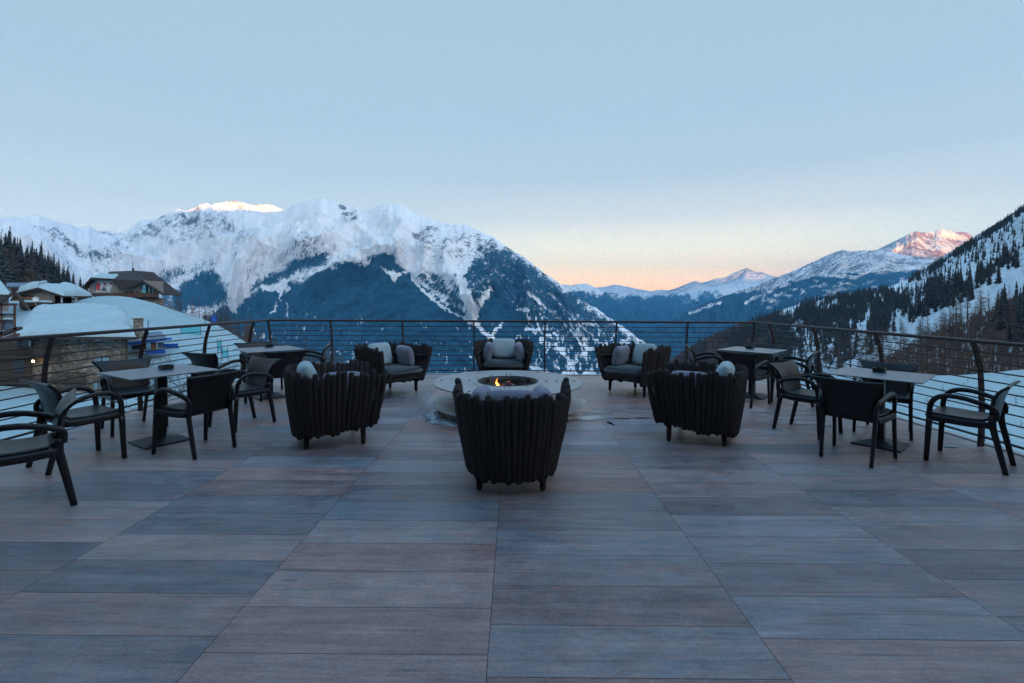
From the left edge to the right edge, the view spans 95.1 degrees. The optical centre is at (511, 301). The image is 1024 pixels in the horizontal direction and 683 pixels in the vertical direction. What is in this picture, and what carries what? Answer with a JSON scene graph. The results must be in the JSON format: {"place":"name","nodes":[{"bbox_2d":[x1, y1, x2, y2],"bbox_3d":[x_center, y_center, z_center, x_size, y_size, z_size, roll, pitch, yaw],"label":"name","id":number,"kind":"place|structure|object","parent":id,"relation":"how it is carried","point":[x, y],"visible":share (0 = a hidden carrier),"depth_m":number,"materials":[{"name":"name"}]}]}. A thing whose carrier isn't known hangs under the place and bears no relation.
{"place":"outdoors","nodes":[
{"label":"outdoors","id":0,"kind":"place"},
{"bbox_2d":[213,201,282,211],"bbox_3d":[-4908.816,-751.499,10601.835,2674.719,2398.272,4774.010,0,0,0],"label":"mountain","id":1,"kind":"structure","parent":0,"point":[248,207],"depth_m":8969.28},
{"bbox_2d":[0,198,645,373],"bbox_3d":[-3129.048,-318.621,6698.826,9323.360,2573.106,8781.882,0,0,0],"label":"mountain","id":2,"kind":"structure","parent":0,"point":[321,258],"depth_m":5161.45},
{"bbox_2d":[0,296,1023,452],"bbox_3d":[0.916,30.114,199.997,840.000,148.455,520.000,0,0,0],"label":"terrain","id":3,"kind":"structure","parent":0,"point":[156,315],"depth_m":54.42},
{"bbox_2d":[0,281,11,311],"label":"snow roofed house","id":4,"kind":"structure","parent":3,"relation":"on","point":[4,291],"depth_m":84.48,"materials":[{"name":"white wood"}]},
{"bbox_2d":[0,288,30,343],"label":"timber shelter","id":5,"kind":"object","parent":3,"relation":"on","point":[5,324],"visible":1,"depth_m":46.26,"materials":[{"name":"red wood"}]},
{"bbox_2d":[1,327,22,336],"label":"log bench","id":6,"kind":"object","parent":5,"relation":"attached to","point":[6,332],"visible":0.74,"depth_m":46.26,"materials":[{"name":"brown wood"}]},
{"bbox_2d":[6,283,26,296],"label":"blue roofed building","id":7,"kind":"structure","parent":3,"relation":"on","point":[9,286],"depth_m":118.91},
{"bbox_2d":[17,280,92,308],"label":"balcony chalet","id":8,"kind":"object","parent":3,"relation":"on","point":[45,292],"visible":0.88,"depth_m":96.52,"materials":[{"name":"brown wood"}]},
{"bbox_2d":[0,303,144,391],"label":"stone lodge","id":9,"kind":"structure","parent":3,"relation":"on","point":[43,319],"depth_m":56.27,"materials":[{"name":"brown stone"}]},
{"bbox_2d":[13,360,24,380],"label":"window","id":10,"kind":"structure","parent":9,"relation":"in","point":[16,363],"depth_m":56.01,"materials":[{"name":"grey glass"}]},
{"bbox_2d":[21,340,28,355],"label":"window","id":11,"kind":"structure","parent":9,"relation":"in","point":[24,344],"depth_m":56.01,"materials":[{"name":"grey glass"}]},
{"bbox_2d":[82,261,181,305],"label":"dark roofed chalet","id":12,"kind":"object","parent":3,"relation":"on","point":[146,286],"visible":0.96,"depth_m":140.55,"materials":[{"name":"brown wood"}]},
{"bbox_2d":[128,331,171,353],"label":"lift hut","id":13,"kind":"object","parent":3,"relation":"on","point":[150,340],"visible":0.71,"depth_m":73.04,"materials":[{"name":"blue wood"}]},
{"bbox_2d":[78,352,227,408],"bbox_3d":[-17.337,5.513,23.703,5.342,6.290,7.186,0,0,0],"label":"bare bush","id":14,"kind":"object","parent":3,"relation":"on","point":[181,388],"visible":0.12,"depth_m":24.07,"materials":[{"name":"brown plant"}]},
{"bbox_2d":[180,327,200,334],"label":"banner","id":15,"kind":"object","parent":3,"relation":"on","point":[190,329],"visible":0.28,"depth_m":86.31,"materials":[{"name":"fabric"}]},
{"bbox_2d":[149,352,246,390],"bbox_3d":[-17.754,5.636,27.609,3.761,6.144,6.448,0,0,27],"label":"bare bush","id":16,"kind":"object","parent":3,"relation":"on","point":[234,364],"visible":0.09,"depth_m":26.47,"materials":[{"name":"brown plant"}]},
{"bbox_2d":[914,332,931,372],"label":"larch tree","id":17,"kind":"object","parent":3,"relation":"on","point":[921,347],"visible":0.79,"depth_m":67.47,"materials":[{"name":"brown plant"}]},
{"bbox_2d":[919,330,941,373],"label":"larch tree","id":18,"kind":"object","parent":3,"relation":"on","point":[927,357],"visible":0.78,"depth_m":66.71,"materials":[{"name":"brown plant"}]},
{"bbox_2d":[931,327,962,374],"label":"larch tree","id":19,"kind":"object","parent":3,"relation":"on","point":[945,361],"visible":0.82,"depth_m":66.73,"materials":[{"name":"brown plant"}]},
{"bbox_2d":[960,327,974,373],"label":"larch tree","id":20,"kind":"object","parent":3,"relation":"on","point":[968,365],"visible":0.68,"depth_m":74.11,"materials":[{"name":"brown plant"}]},
{"bbox_2d":[960,330,988,373],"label":"larch tree","id":21,"kind":"object","parent":3,"relation":"on","point":[975,371],"visible":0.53,"depth_m":72.44,"materials":[{"name":"brown plant"}]},
{"bbox_2d":[971,331,994,372],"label":"larch tree","id":22,"kind":"object","parent":3,"relation":"on","point":[983,358],"visible":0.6,"depth_m":75.97,"materials":[{"name":"brown plant"}]},
{"bbox_2d":[982,323,1003,371],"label":"larch tree","id":23,"kind":"object","parent":3,"relation":"on","point":[992,365],"visible":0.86,"depth_m":72.69,"materials":[{"name":"brown plant"}]},
{"bbox_2d":[987,326,1012,371],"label":"larch tree","id":24,"kind":"object","parent":3,"relation":"on","point":[1007,347],"visible":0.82,"depth_m":68.93,"materials":[{"name":"brown plant"}]},
{"bbox_2d":[1004,323,1023,370],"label":"larch tree","id":25,"kind":"object","parent":3,"relation":"on","point":[1018,360],"visible":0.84,"depth_m":73.20,"materials":[{"name":"brown plant"}]},
{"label":"terrace base","id":26,"kind":"structure","parent":3,"relation":"on","visible":0},
{"bbox_2d":[0,376,1023,682],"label":"deck slab","id":27,"kind":"structure","parent":26,"relation":"on","point":[516,554],"depth_m":2.75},
{"bbox_2d":[0,375,1023,682],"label":"deck floor","id":28,"kind":"structure","parent":27,"relation":"on","point":[234,535],"depth_m":2.73,"materials":[{"name":"tile"}]},
{"bbox_2d":[0,388,81,505],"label":"cafe armchair","id":29,"kind":"object","parent":28,"relation":"on","point":[31,449],"visible":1,"depth_m":3.33,"materials":[{"name":"grey plastic"}]},
{"bbox_2d":[19,379,126,474],"bbox_3d":[-4.002,1.080,4.293,0.586,0.787,0.577,0,0,27],"label":"cafe armchair","id":30,"kind":"object","parent":28,"relation":"on","point":[51,397],"visible":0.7,"depth_m":4.24,"materials":[{"name":"grey plastic"}]},
{"bbox_2d":[91,357,168,436],"bbox_3d":[-4.438,1.078,5.463,0.577,0.787,0.586,0,0,34],"label":"cafe armchair","id":31,"kind":"object","parent":28,"relation":"on","point":[124,389],"visible":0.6,"depth_m":5.47,"materials":[{"name":"grey plastic"}]},
{"bbox_2d":[0,319,267,440],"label":"railing","id":32,"kind":"object","parent":28,"relation":"on","point":[46,363],"visible":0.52,"depth_m":5.61,"materials":[{"name":"metal"}]},
{"bbox_2d":[97,364,219,449],"bbox_3d":[-3.714,1.099,4.944,0.800,0.740,0.800,0,0,31],"label":"cafe table","id":33,"kind":"object","parent":28,"relation":"on","point":[160,376],"visible":0.89,"depth_m":4.90,"materials":[{"name":"grey laminate"}]},
{"bbox_2d":[158,364,173,369],"bbox_3d":[-3.751,0.705,5.075,0.108,0.045,0.108,0,0,31],"label":"ashtray","id":34,"kind":"object","parent":33,"relation":"on","point":[166,366],"visible":1,"depth_m":5.05,"materials":[{"name":"grey plastic"}]},
{"bbox_2d":[151,369,245,459],"bbox_3d":[-3.122,1.084,4.662,0.577,0.787,0.586,0,0,23],"label":"cafe armchair","id":35,"kind":"object","parent":28,"relation":"on","point":[206,395],"visible":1,"depth_m":4.52,"materials":[{"name":"grey plastic"}]},
{"bbox_2d":[181,352,246,402],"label":"cafe armchair","id":36,"kind":"object","parent":28,"relation":"on","point":[209,360],"visible":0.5,"depth_m":6.40,"materials":[{"name":"grey plastic"}]},
{"bbox_2d":[208,356,281,432],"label":"cafe armchair","id":37,"kind":"object","parent":28,"relation":"on","point":[258,375],"visible":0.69,"depth_m":5.69,"materials":[{"name":"grey plastic"}]},
{"bbox_2d":[234,341,282,388],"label":"cafe armchair","id":38,"kind":"object","parent":28,"relation":"on","point":[245,357],"visible":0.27,"depth_m":7.90,"materials":[{"name":"grey plastic"}]},
{"bbox_2d":[234,345,304,399],"bbox_3d":[-3.777,1.098,7.290,0.800,0.740,0.800,0,0,-43],"label":"cafe table","id":39,"kind":"object","parent":28,"relation":"on","point":[269,349],"visible":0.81,"depth_m":7.19,"materials":[{"name":"metal"}]},
{"bbox_2d":[260,350,308,401],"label":"cafe armchair","id":40,"kind":"object","parent":28,"relation":"on","point":[291,357],"visible":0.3,"depth_m":6.67,"materials":[{"name":"grey plastic"}]},
{"bbox_2d":[305,343,330,370],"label":"cafe armchair","id":41,"kind":"object","parent":28,"relation":"on","point":[322,357],"visible":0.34,"depth_m":7.52,"materials":[{"name":"grey plastic"}]},
{"bbox_2d":[283,359,386,448],"bbox_3d":[-1.935,1.075,5.040,0.958,0.795,1.055,0,0,-28],"label":"rope armchair","id":42,"kind":"object","parent":28,"relation":"on","point":[327,405],"visible":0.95,"depth_m":4.66,"materials":[{"name":"fabric"}]},
{"bbox_2d":[297,361,318,383],"bbox_3d":[-2.134,0.841,4.931,0.190,0.431,0.482,-17,8,-27],"label":"pillow","id":43,"kind":"object","parent":42,"relation":"on","point":[307,368],"visible":0.36,"depth_m":4.74,"materials":[{"name":"fabric"}]},
{"bbox_2d":[323,371,359,393],"bbox_3d":[-1.741,0.898,4.818,0.400,0.358,0.158,2,-13,-36],"label":"pillow","id":44,"kind":"object","parent":42,"relation":"on","point":[348,372],"visible":0.09,"depth_m":4.80,"materials":[{"name":"grey fabric"}]},
{"bbox_2d":[354,341,432,390],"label":"rope armchair","id":45,"kind":"object","parent":28,"relation":"on","point":[395,371],"visible":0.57,"depth_m":7.43,"materials":[{"name":"fabric"}]},
{"bbox_2d":[368,342,391,364],"bbox_3d":[-2.170,0.861,7.702,0.170,0.384,0.430,-21,-12,34],"label":"pillow","id":46,"kind":"object","parent":45,"relation":"on","point":[384,347],"visible":0.49,"depth_m":7.70,"materials":[{"name":"fabric"}]},
{"bbox_2d":[396,345,414,365],"bbox_3d":[-1.775,0.898,7.775,0.400,0.358,0.158,3,13,44],"label":"pillow","id":47,"kind":"object","parent":45,"relation":"on","point":[405,355],"visible":0.97,"depth_m":7.67,"materials":[{"name":"grey fabric"}]},
{"bbox_2d":[423,410,445,420],"bbox_3d":[-1.002,1.448,6.025,0.278,0.066,0.571,0,0,-17],"label":"ice lump","id":48,"kind":"object","parent":28,"relation":"on","point":[432,415],"visible":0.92,"depth_m":5.95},
{"bbox_2d":[428,419,456,426],"bbox_3d":[-0.756,1.463,5.726,0.567,0.038,0.285,0,0,19],"label":"ice lump","id":49,"kind":"object","parent":28,"relation":"on","point":[451,422],"visible":0.74,"depth_m":5.67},
{"bbox_2d":[473,338,533,370],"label":"rope armchair","id":50,"kind":"object","parent":28,"relation":"on","point":[502,364],"visible":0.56,"depth_m":8.15,"materials":[{"name":"fabric"}]},
{"bbox_2d":[483,342,493,361],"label":"pillow","id":51,"kind":"object","parent":50,"relation":"on","point":[488,351],"visible":0.98,"depth_m":8.28,"materials":[{"name":"grey fabric"}]},
{"bbox_2d":[492,338,514,358],"bbox_3d":[-0.158,0.870,8.737,0.430,0.384,0.170,0,-17,0],"label":"pillow","id":52,"kind":"object","parent":50,"relation":"on","point":[503,349],"visible":0.96,"depth_m":8.67,"materials":[{"name":"fabric"}]},
{"bbox_2d":[514,342,524,361],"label":"pillow","id":53,"kind":"object","parent":50,"relation":"on","point":[519,352],"visible":0.98,"depth_m":8.28,"materials":[{"name":"grey fabric"}]},
{"bbox_2d":[433,370,581,416],"bbox_3d":[-0.057,1.270,6.340,2.000,0.418,2.000,0,0,0],"label":"fire pit","id":54,"kind":"object","parent":28,"relation":"on","point":[520,380],"visible":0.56,"depth_m":6.39,"materials":[{"name":"stone"}]},
{"bbox_2d":[267,319,754,371],"bbox_3d":[-0.030,0.926,9.396,9.748,1.122,0.152,0,0,0],"label":"railing","id":55,"kind":"object","parent":28,"relation":"on","point":[331,330],"visible":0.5,"depth_m":9.40,"materials":[{"name":"metal"}]},
{"bbox_2d":[453,377,570,490],"bbox_3d":[-0.008,1.083,3.947,1.055,0.795,0.958,0,0,0],"label":"rope armchair","id":56,"kind":"object","parent":28,"relation":"on","point":[507,440],"visible":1,"depth_m":3.53,"materials":[{"name":"fabric"}]},
{"bbox_2d":[471,385,490,399],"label":"pillow","id":57,"kind":"object","parent":56,"relation":"on","point":[481,391],"visible":0.21,"depth_m":3.89,"materials":[{"name":"grey fabric"}]},
{"bbox_2d":[484,390,537,400],"bbox_3d":[-0.004,0.881,3.718,0.430,0.384,0.170,0,15,0],"label":"pillow","id":58,"kind":"object","parent":56,"relation":"on","point":[498,395],"visible":0.18,"depth_m":3.64,"materials":[{"name":"grey fabric"}]},
{"bbox_2d":[533,385,552,396],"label":"pillow","id":59,"kind":"object","parent":56,"relation":"on","point":[540,390],"visible":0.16,"depth_m":3.91,"materials":[{"name":"grey fabric"}]},
{"bbox_2d":[567,415,613,420],"bbox_3d":[0.926,1.483,5.984,0.885,0.007,0.222,0,0,-14],"label":"ice sheet","id":60,"kind":"object","parent":28,"relation":"on","point":[584,418],"visible":0.81,"depth_m":5.97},
{"bbox_2d":[594,342,671,397],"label":"rope armchair","id":61,"kind":"object","parent":28,"relation":"on","point":[652,360],"visible":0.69,"depth_m":7.48,"materials":[{"name":"fabric"}]},
{"bbox_2d":[612,345,629,365],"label":"pillow","id":62,"kind":"object","parent":61,"relation":"on","point":[620,356],"visible":0.94,"depth_m":7.79,"materials":[{"name":"grey fabric"}]},
{"bbox_2d":[632,343,656,365],"bbox_3d":[2.220,0.880,7.839,0.170,0.384,0.430,21,-12,-35],"label":"pillow","id":63,"kind":"object","parent":61,"relation":"on","point":[639,350],"visible":0.61,"depth_m":7.83,"materials":[{"name":"fabric"}]},
{"bbox_2d":[645,358,748,446],"bbox_3d":[2.075,1.092,5.178,0.958,0.795,1.055,0,0,29],"label":"rope armchair","id":64,"kind":"object","parent":28,"relation":"on","point":[716,407],"visible":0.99,"depth_m":4.81,"materials":[{"name":"fabric"}]},
{"bbox_2d":[672,371,706,399],"bbox_3d":[1.880,0.914,4.967,0.400,0.358,0.158,-2,-13,37],"label":"pillow","id":65,"kind":"object","parent":64,"relation":"on","point":[685,373],"visible":0.14,"depth_m":4.95,"materials":[{"name":"grey fabric"}]},
{"bbox_2d":[716,361,734,375],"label":"pillow","id":66,"kind":"object","parent":64,"relation":"on","point":[724,368],"visible":0.29,"depth_m":4.88,"materials":[{"name":"fabric"}]},
{"bbox_2d":[686,344,722,366],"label":"cafe armchair","id":67,"kind":"object","parent":28,"relation":"on","point":[709,354],"visible":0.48,"depth_m":7.55,"materials":[{"name":"grey plastic"}]},
{"bbox_2d":[716,350,770,408],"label":"cafe armchair","id":68,"kind":"object","parent":28,"relation":"on","point":[741,359],"visible":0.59,"depth_m":6.72,"materials":[{"name":"grey plastic"}]},
{"bbox_2d":[717,346,786,399],"bbox_3d":[3.834,1.131,7.480,0.800,0.740,0.800,0,0,-45],"label":"cafe table","id":69,"kind":"object","parent":28,"relation":"on","point":[760,396],"visible":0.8,"depth_m":7.40,"materials":[{"name":"metal"}]},
{"bbox_2d":[739,342,783,387],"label":"cafe armchair","id":70,"kind":"object","parent":28,"relation":"on","point":[770,358],"visible":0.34,"depth_m":8.04,"materials":[{"name":"grey plastic"}]},
{"bbox_2d":[770,350,819,406],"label":"cafe armchair","id":71,"kind":"object","parent":28,"relation":"on","point":[808,366],"visible":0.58,"depth_m":6.97,"materials":[{"name":"grey plastic"}]},
{"bbox_2d":[767,360,842,439],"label":"cafe armchair","id":72,"kind":"object","parent":28,"relation":"on","point":[789,380],"visible":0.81,"depth_m":5.49,"materials":[{"name":"grey plastic"}]},
{"bbox_2d":[809,375,897,468],"bbox_3d":[3.325,1.112,4.543,0.577,0.787,0.586,0,0,-38],"label":"cafe armchair","id":73,"kind":"object","parent":28,"relation":"on","point":[849,399],"visible":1,"depth_m":4.42,"materials":[{"name":"grey plastic"}]},
{"bbox_2d":[824,367,936,452],"bbox_3d":[3.891,1.132,4.955,0.800,0.740,0.800,0,0,-41],"label":"cafe table","id":74,"kind":"object","parent":28,"relation":"on","point":[883,442],"visible":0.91,"depth_m":4.90,"materials":[{"name":"metal"}]},
{"bbox_2d":[872,367,886,372],"bbox_3d":[3.996,0.738,5.090,0.108,0.045,0.108,0,0,-41],"label":"ashtray","id":75,"kind":"object","parent":74,"relation":"on","point":[879,369],"visible":1,"depth_m":5.06,"materials":[{"name":"grey plastic"}]},
{"bbox_2d":[852,360,920,440],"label":"cafe armchair","id":76,"kind":"object","parent":28,"relation":"on","point":[904,391],"visible":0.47,"depth_m":5.47,"materials":[{"name":"grey plastic"}]},
{"bbox_2d":[755,321,1023,449],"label":"railing","id":77,"kind":"object","parent":28,"relation":"on","point":[981,437],"visible":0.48,"depth_m":5.40,"materials":[{"name":"metal"}]},
{"bbox_2d":[923,380,1020,475],"bbox_3d":[4.307,1.116,4.391,0.586,0.787,0.577,0,0,-36],"label":"cafe armchair","id":78,"kind":"object","parent":28,"relation":"on","point":[942,414],"visible":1,"depth_m":4.33,"materials":[{"name":"grey plastic"}]},
{"bbox_2d":[32,373,1023,456],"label":"deck edge","id":79,"kind":"object","parent":27,"relation":"attached to","point":[898,417],"depth_m":5.72,"materials":[{"name":"metal"}]},
{"bbox_2d":[0,0,1023,290],"label":"sky","id":80,"kind":"structure","parent":0,"point":[649,145],"materials":[{"name":"blue"}]},
{"bbox_2d":[597,284,668,294],"bbox_3d":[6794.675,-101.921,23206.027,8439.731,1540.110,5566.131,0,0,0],"label":"mountain","id":81,"kind":"structure","parent":0,"point":[619,289],"depth_m":22604.74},
{"bbox_2d":[561,282,762,330],"bbox_3d":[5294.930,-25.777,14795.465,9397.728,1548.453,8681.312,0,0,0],"label":"mountain","id":82,"kind":"structure","parent":0,"point":[634,307],"depth_m":13863.31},
{"bbox_2d":[658,268,775,294],"bbox_3d":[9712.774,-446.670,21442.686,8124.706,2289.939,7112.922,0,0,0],"label":"mountain","id":83,"kind":"structure","parent":0,"point":[744,275],"depth_m":20546.54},
{"bbox_2d":[637,249,933,360],"bbox_3d":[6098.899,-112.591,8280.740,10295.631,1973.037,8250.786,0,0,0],"label":"mountain","id":84,"kind":"structure","parent":0,"point":[840,271],"depth_m":7793.76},
{"bbox_2d":[669,212,1023,389],"bbox_3d":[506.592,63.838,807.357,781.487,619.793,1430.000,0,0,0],"label":"hills","id":85,"kind":"structure","parent":0,"point":[1011,276],"depth_m":260.91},
{"bbox_2d":[701,321,891,372],"bbox_3d":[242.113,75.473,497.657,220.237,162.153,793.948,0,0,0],"label":"larch wood","id":86,"kind":"object","parent":85,"relation":"on","point":[842,348],"visible":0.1,"depth_m":294.34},
{"bbox_2d":[671,204,1023,372],"bbox_3d":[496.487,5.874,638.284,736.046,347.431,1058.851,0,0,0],"label":"forest","id":87,"kind":"object","parent":85,"relation":"on","point":[823,315],"visible":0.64,"depth_m":537.12,"materials":[{"name":"plant"}]},
{"bbox_2d":[929,286,933,307],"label":"spruce tree","id":88,"kind":"object","parent":85,"relation":"on","point":[931,303],"visible":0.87,"depth_m":276.22,"materials":[{"name":"green plant"}]},
{"bbox_2d":[951,313,966,351],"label":"larch tree","id":89,"kind":"object","parent":85,"relation":"on","point":[958,332],"visible":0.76,"depth_m":146.81,"materials":[{"name":"brown plant"}]},
{"bbox_2d":[962,290,974,324],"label":"larch tree","id":90,"kind":"object","parent":85,"relation":"on","point":[967,305],"visible":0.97,"depth_m":177.95,"materials":[{"name":"brown plant"}]},
{"bbox_2d":[972,310,986,339],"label":"larch tree","id":91,"kind":"object","parent":85,"relation":"on","point":[981,324],"visible":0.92,"depth_m":144.93,"materials":[{"name":"brown plant"}]},
{"bbox_2d":[994,264,1002,283],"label":"spruce tree","id":92,"kind":"object","parent":85,"relation":"on","point":[998,279],"visible":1,"depth_m":231.93,"materials":[{"name":"green plant"}]},
{"bbox_2d":[994,292,1007,328],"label":"spruce tree","id":93,"kind":"object","parent":85,"relation":"on","point":[1001,314],"visible":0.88,"depth_m":150.59,"materials":[{"name":"green plant"}]},
{"bbox_2d":[993,283,1008,320],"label":"spruce tree","id":94,"kind":"object","parent":85,"relation":"on","point":[1004,295],"visible":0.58,"depth_m":158.17,"materials":[{"name":"green plant"}]},
{"bbox_2d":[1005,319,1012,341],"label":"spruce tree","id":95,"kind":"object","parent":85,"relation":"on","point":[1009,337],"visible":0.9,"depth_m":130.53,"materials":[{"name":"green plant"}]},
{"bbox_2d":[1011,286,1022,333],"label":"spruce tree","id":96,"kind":"object","parent":85,"relation":"on","point":[1018,311],"visible":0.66,"depth_m":134.00,"materials":[{"name":"green plant"}]},
{"bbox_2d":[1012,298,1023,340],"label":"spruce tree","id":97,"kind":"object","parent":85,"relation":"on","point":[1021,320],"visible":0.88,"depth_m":127.70,"materials":[{"name":"green plant"}]},
{"bbox_2d":[878,229,972,260],"bbox_3d":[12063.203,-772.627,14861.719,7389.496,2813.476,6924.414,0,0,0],"label":"mountain","id":98,"kind":"structure","parent":0,"point":[936,245],"depth_m":13328.87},
{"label":"hills","id":99,"kind":"structure","parent":0,"visible":0},
{"bbox_2d":[0,245,5,277],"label":"spruce tree","id":100,"kind":"object","parent":99,"relation":"on","point":[1,256],"visible":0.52,"depth_m":184.27,"materials":[{"name":"green plant"}]},
{"bbox_2d":[0,253,14,286],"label":"spruce tree","id":101,"kind":"object","parent":99,"relation":"on","point":[6,278],"visible":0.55,"depth_m":168.06,"materials":[{"name":"green plant"}]},
{"bbox_2d":[4,231,11,260],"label":"spruce tree","id":102,"kind":"object","parent":99,"relation":"on","point":[8,243],"visible":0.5,"depth_m":238.97,"materials":[{"name":"green plant"}]},
{"bbox_2d":[9,237,18,277],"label":"spruce tree","id":103,"kind":"object","parent":99,"relation":"on","point":[14,251],"visible":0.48,"depth_m":203.86,"materials":[{"name":"green plant"}]},
{"bbox_2d":[11,263,16,282],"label":"spruce tree","id":104,"kind":"object","parent":99,"relation":"on","point":[13,275],"visible":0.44,"depth_m":172.22,"materials":[{"name":"green plant"}]},
{"bbox_2d":[16,240,25,282],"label":"spruce tree","id":105,"kind":"object","parent":99,"relation":"on","point":[20,267],"visible":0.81,"depth_m":202.49,"materials":[{"name":"green plant"}]},
{"bbox_2d":[19,245,34,282],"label":"spruce tree","id":106,"kind":"object","parent":99,"relation":"on","point":[27,259],"visible":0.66,"depth_m":203.28,"materials":[{"name":"green plant"}]},
{"bbox_2d":[36,254,43,280],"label":"spruce tree","id":107,"kind":"object","parent":99,"relation":"on","point":[40,269],"visible":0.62,"depth_m":202.76,"materials":[{"name":"green plant"}]},
{"bbox_2d":[43,255,50,282],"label":"spruce tree","id":108,"kind":"object","parent":99,"relation":"on","point":[47,273],"visible":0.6,"depth_m":192.25,"materials":[{"name":"green plant"}]},
{"bbox_2d":[56,258,63,282],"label":"spruce tree","id":109,"kind":"object","parent":99,"relation":"on","point":[58,274],"visible":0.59,"depth_m":209.90,"materials":[{"name":"green plant"}]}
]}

